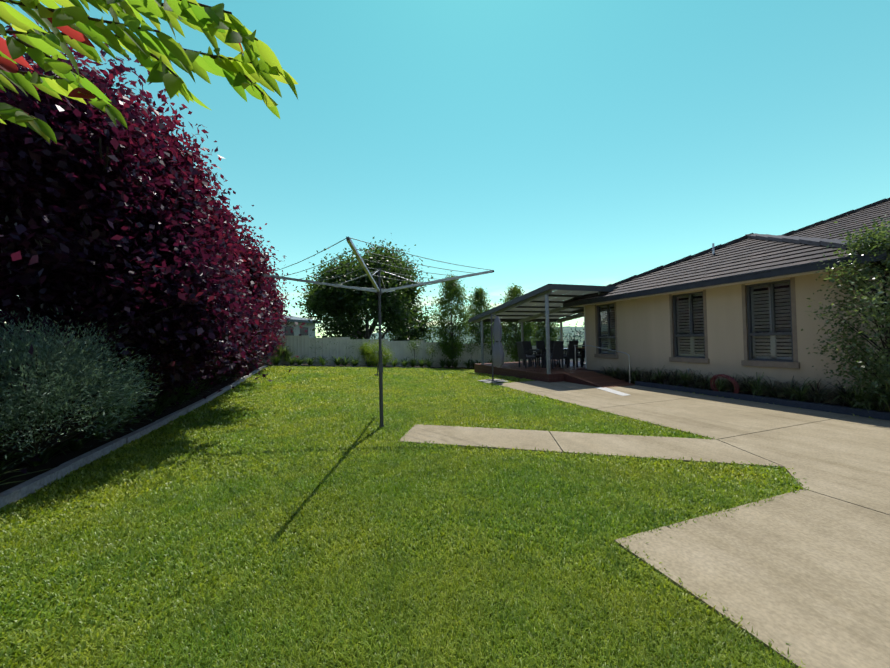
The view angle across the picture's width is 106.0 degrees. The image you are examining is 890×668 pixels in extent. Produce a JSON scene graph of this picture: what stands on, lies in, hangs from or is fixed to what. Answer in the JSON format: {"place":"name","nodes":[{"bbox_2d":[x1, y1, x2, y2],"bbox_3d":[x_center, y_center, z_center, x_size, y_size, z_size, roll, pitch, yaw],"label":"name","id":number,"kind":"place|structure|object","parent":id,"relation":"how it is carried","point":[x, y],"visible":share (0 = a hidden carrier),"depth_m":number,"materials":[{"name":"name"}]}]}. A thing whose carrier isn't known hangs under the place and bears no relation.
{"place":"outdoors","nodes":[
{"label":"outdoors","id":0,"kind":"place"},
{"bbox_2d":[172,183,300,392],"bbox_3d":[-7.926,-1.464,10.662,5.897,5.812,5.860,-1,-1,-20],"label":"plum tree","id":1,"kind":"object","parent":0,"point":[251,256],"depth_m":10.22,"materials":[{"name":"purple plant"}]},
{"bbox_2d":[242,215,282,331],"bbox_3d":[-9.126,-1.624,12.871,5.297,5.980,5.126,-1,-1,-20],"label":"plum tree","id":2,"kind":"object","parent":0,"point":[268,280],"depth_m":13.14,"materials":[{"name":"purple plant"}]},
{"bbox_2d":[0,365,873,667],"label":"lawn ground","id":3,"kind":"structure","parent":0,"point":[696,602],"depth_m":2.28,"materials":[{"name":"green plant"}]},
{"bbox_2d":[142,205,312,388],"bbox_3d":[-7.030,-1.823,8.760,5.854,6.296,5.072,-1,-1,-20],"label":"plum tree","id":4,"kind":"object","parent":3,"relation":"on","point":[243,308],"depth_m":8.46,"materials":[{"name":"purple plant"}]},
{"bbox_2d":[245,258,295,364],"bbox_3d":[-9.865,-1.373,15.357,5.367,5.596,5.053,-1,-1,-20],"label":"plum tree","id":5,"kind":"object","parent":3,"relation":"on","point":[275,285],"depth_m":15.90,"materials":[{"name":"purple plant"}]},
{"bbox_2d":[256,294,291,359],"bbox_3d":[-10.702,-0.928,17.255,4.838,4.938,4.814,-1,-1,-20],"label":"plum tree","id":6,"kind":"object","parent":3,"relation":"on","point":[283,315],"depth_m":18.45,"materials":[{"name":"purple plant"}]},
{"bbox_2d":[355,339,396,367],"bbox_3d":[-4.551,1.296,20.781,1.891,2.312,3.338,0,-2,-53],"label":"shrub","id":7,"kind":"object","parent":3,"relation":"on","point":[368,350],"depth_m":20.46,"materials":[{"name":"green plant"}]},
{"bbox_2d":[262,237,493,427],"bbox_3d":[-1.145,0.257,5.928,2.925,2.850,2.925,-2,-1,44],"label":"clothes hoist","id":8,"kind":"object","parent":3,"relation":"on","point":[378,290],"visible":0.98,"depth_m":5.90,"materials":[{"name":"grey metal"}]},
{"bbox_2d":[0,363,880,492],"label":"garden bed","id":9,"kind":"object","parent":3,"relation":"on","point":[57,460],"visible":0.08,"depth_m":5.36,"materials":[{"name":"brown soil"}]},
{"bbox_2d":[0,428,60,484],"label":"flax","id":10,"kind":"object","parent":9,"relation":"on","point":[18,469],"visible":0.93,"depth_m":3.24,"materials":[{"name":"green plant"}]},
{"bbox_2d":[0,307,172,469],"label":"shrub","id":11,"kind":"object","parent":9,"relation":"on","point":[81,361],"depth_m":3.74,"materials":[{"name":"green plant"}]},
{"bbox_2d":[0,360,257,479],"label":"plants","id":12,"kind":"object","parent":9,"relation":"on","point":[72,445],"visible":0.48,"depth_m":5.64,"materials":[{"name":"green plant"}]},
{"bbox_2d":[0,328,268,473],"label":"shrub","id":13,"kind":"object","parent":9,"relation":"on","point":[169,386],"visible":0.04,"depth_m":5.84,"materials":[{"name":"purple plant"}]},
{"bbox_2d":[0,16,305,409],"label":"plum tree","id":14,"kind":"object","parent":9,"relation":"on","point":[158,182],"depth_m":4.77,"materials":[{"name":"purple plant"}]},
{"bbox_2d":[274,339,296,361],"bbox_3d":[-9.388,0.921,19.291,1.841,1.356,1.831,-1,-1,-20],"label":"shrub","id":15,"kind":"object","parent":9,"relation":"on","point":[282,350],"visible":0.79,"depth_m":19.20,"materials":[{"name":"green plant"}]},
{"bbox_2d":[268,353,511,367],"bbox_3d":[-2.334,1.758,21.430,16.702,1.653,1.839,-1,-1,-20],"label":"agapanthus bed","id":16,"kind":"object","parent":9,"relation":"on","point":[338,362],"visible":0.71,"depth_m":20.51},
{"bbox_2d":[311,334,478,367],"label":"shrubs","id":17,"kind":"object","parent":9,"relation":"on","point":[433,351],"depth_m":21.92,"materials":[{"name":"plant"}]},
{"bbox_2d":[812,381,889,411],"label":"border plants","id":18,"kind":"object","parent":9,"relation":"on","point":[859,395],"visible":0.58,"depth_m":5.99,"materials":[{"name":"green plant"}]},
{"bbox_2d":[0,365,889,507],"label":"garden kerbs","id":19,"kind":"structure","parent":3,"relation":"on","point":[21,490],"depth_m":6.00,"materials":[{"name":"grey concrete"}]},
{"bbox_2d":[478,314,507,383],"bbox_3d":[1.687,0.491,11.960,0.911,2.420,0.900,-1,-1,-20],"label":"cantilever umbrella","id":20,"kind":"object","parent":3,"relation":"on","point":[497,354],"visible":0.92,"depth_m":11.88,"materials":[{"name":"grey fabric"}]},
{"bbox_2d":[400,381,889,667],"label":"concrete paths","id":21,"kind":"structure","parent":3,"relation":"on","point":[805,573],"depth_m":2.70,"materials":[{"name":"grey concrete"}]},
{"bbox_2d":[710,374,739,393],"bbox_3d":[6.647,1.224,7.971,0.261,0.548,0.570,-1,-1,-20],"label":"garden hose","id":22,"kind":"object","parent":3,"relation":"on","point":[729,378],"visible":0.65,"depth_m":7.86,"materials":[{"name":"brown rubber"}]},
{"bbox_2d":[599,364,889,411],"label":"plants","id":23,"kind":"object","parent":3,"relation":"on","point":[645,378],"depth_m":7.53,"materials":[{"name":"green plant"}]},
{"bbox_2d":[801,215,889,407],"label":"shrub","id":24,"kind":"object","parent":3,"relation":"on","point":[874,239],"depth_m":5.88,"materials":[{"name":"green plant"}]},
{"bbox_2d":[0,0,889,337],"label":"sky","id":25,"kind":"structure","parent":0,"point":[536,144],"materials":[{"name":"blue"}]},
{"bbox_2d":[363,326,584,346],"bbox_3d":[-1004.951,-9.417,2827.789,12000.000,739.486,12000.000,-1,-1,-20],"label":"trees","id":26,"kind":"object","parent":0,"point":[565,329],"depth_m":2364.29,"materials":[{"name":"green plant"}]},
{"bbox_2d":[0,235,37,264],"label":"plum tree","id":27,"kind":"object","parent":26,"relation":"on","point":[15,256],"visible":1,"depth_m":2.69,"materials":[{"name":"purple plant"}]},
{"bbox_2d":[0,0,297,143],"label":"branch","id":28,"kind":"object","parent":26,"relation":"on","point":[75,24],"depth_m":1.49,"materials":[{"name":"green plant"}]},
{"bbox_2d":[276,316,321,337],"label":"neighbour house","id":29,"kind":"structure","parent":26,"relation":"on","point":[300,330],"depth_m":38.04,"materials":[{"name":"grey"}]},
{"bbox_2d":[33,335,584,391],"bbox_3d":[4.858,1.142,8.388,26.260,3.381,30.660,-1,-1,-20],"label":"boundary fence","id":30,"kind":"object","parent":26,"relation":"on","point":[302,345],"visible":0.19,"depth_m":21.03,"materials":[{"name":"grey metal"}]},
{"bbox_2d":[293,233,439,342],"bbox_3d":[-6.403,-3.248,32.584,14.928,11.845,15.251,-1,-1,-20],"label":"green tree","id":31,"kind":"object","parent":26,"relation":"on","point":[351,305],"depth_m":29.47,"materials":[{"name":"green plant"}]},
{"bbox_2d":[288,299,584,345],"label":"distant trees","id":32,"kind":"object","parent":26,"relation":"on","point":[569,337],"materials":[{"name":"green plant"}]},
{"bbox_2d":[429,271,476,367],"bbox_3d":[0.493,-0.903,22.276,3.361,6.579,3.336,-1,-1,-20],"label":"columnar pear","id":33,"kind":"object","parent":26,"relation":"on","point":[456,289],"depth_m":21.94,"materials":[{"name":"green plant"}]},
{"bbox_2d":[462,286,494,357],"bbox_3d":[2.587,-0.491,24.503,3.036,6.078,3.142,-1,-1,-20],"label":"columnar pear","id":34,"kind":"object","parent":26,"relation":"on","point":[477,296],"depth_m":24.04,"materials":[{"name":"green plant"}]},
{"bbox_2d":[498,283,537,361],"bbox_3d":[4.911,-0.472,22.887,3.083,6.062,3.435,-1,-1,-20],"label":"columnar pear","id":35,"kind":"object","parent":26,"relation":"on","point":[514,292],"depth_m":22.61,"materials":[{"name":"green plant"}]},
{"bbox_2d":[530,308,563,346],"bbox_3d":[7.774,-0.219,26.358,3.156,6.075,2.938,-1,-1,-20],"label":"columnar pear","id":36,"kind":"object","parent":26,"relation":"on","point":[539,326],"depth_m":25.94,"materials":[{"name":"green plant"}]},
{"bbox_2d":[474,360,634,395],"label":"deck","id":37,"kind":"structure","parent":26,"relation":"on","point":[584,375],"depth_m":11.94,"materials":[{"name":"brown wood"}]},
{"bbox_2d":[468,284,617,373],"bbox_3d":[4.961,0.236,15.052,5.570,3.707,6.675,-1,-1,-20],"label":"pergola","id":38,"kind":"object","parent":37,"relation":"on","point":[536,305],"visible":0.75,"depth_m":14.28,"materials":[{"name":"metal"}]},
{"bbox_2d":[516,340,584,368],"bbox_3d":[4.825,0.841,14.593,3.687,1.095,2.347,-1,-1,-20],"label":"outdoor dining set","id":39,"kind":"object","parent":37,"relation":"on","point":[526,350],"visible":0.77,"depth_m":13.85,"materials":[{"name":"wicker"}]},
{"bbox_2d":[578,347,584,363],"bbox_3d":[6.073,0.750,13.765,1.500,1.195,0.600,-1,-1,-20],"label":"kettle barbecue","id":40,"kind":"object","parent":37,"relation":"on","point":[581,349],"visible":0.04,"depth_m":13.70,"materials":[{"name":"black metal"}]},
{"bbox_2d":[574,345,630,382],"bbox_3d":[5.348,1.005,11.606,0.042,1.241,2.471,-1,-1,-20],"label":"ramp handrail","id":41,"kind":"object","parent":37,"relation":"on","point":[606,349],"visible":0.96,"depth_m":11.37,"materials":[{"name":"silver metal"}]},
{"bbox_2d":[563,198,889,405],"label":"house","id":42,"kind":"structure","parent":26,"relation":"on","point":[738,306],"depth_m":8.64,"materials":[{"name":"grey"}]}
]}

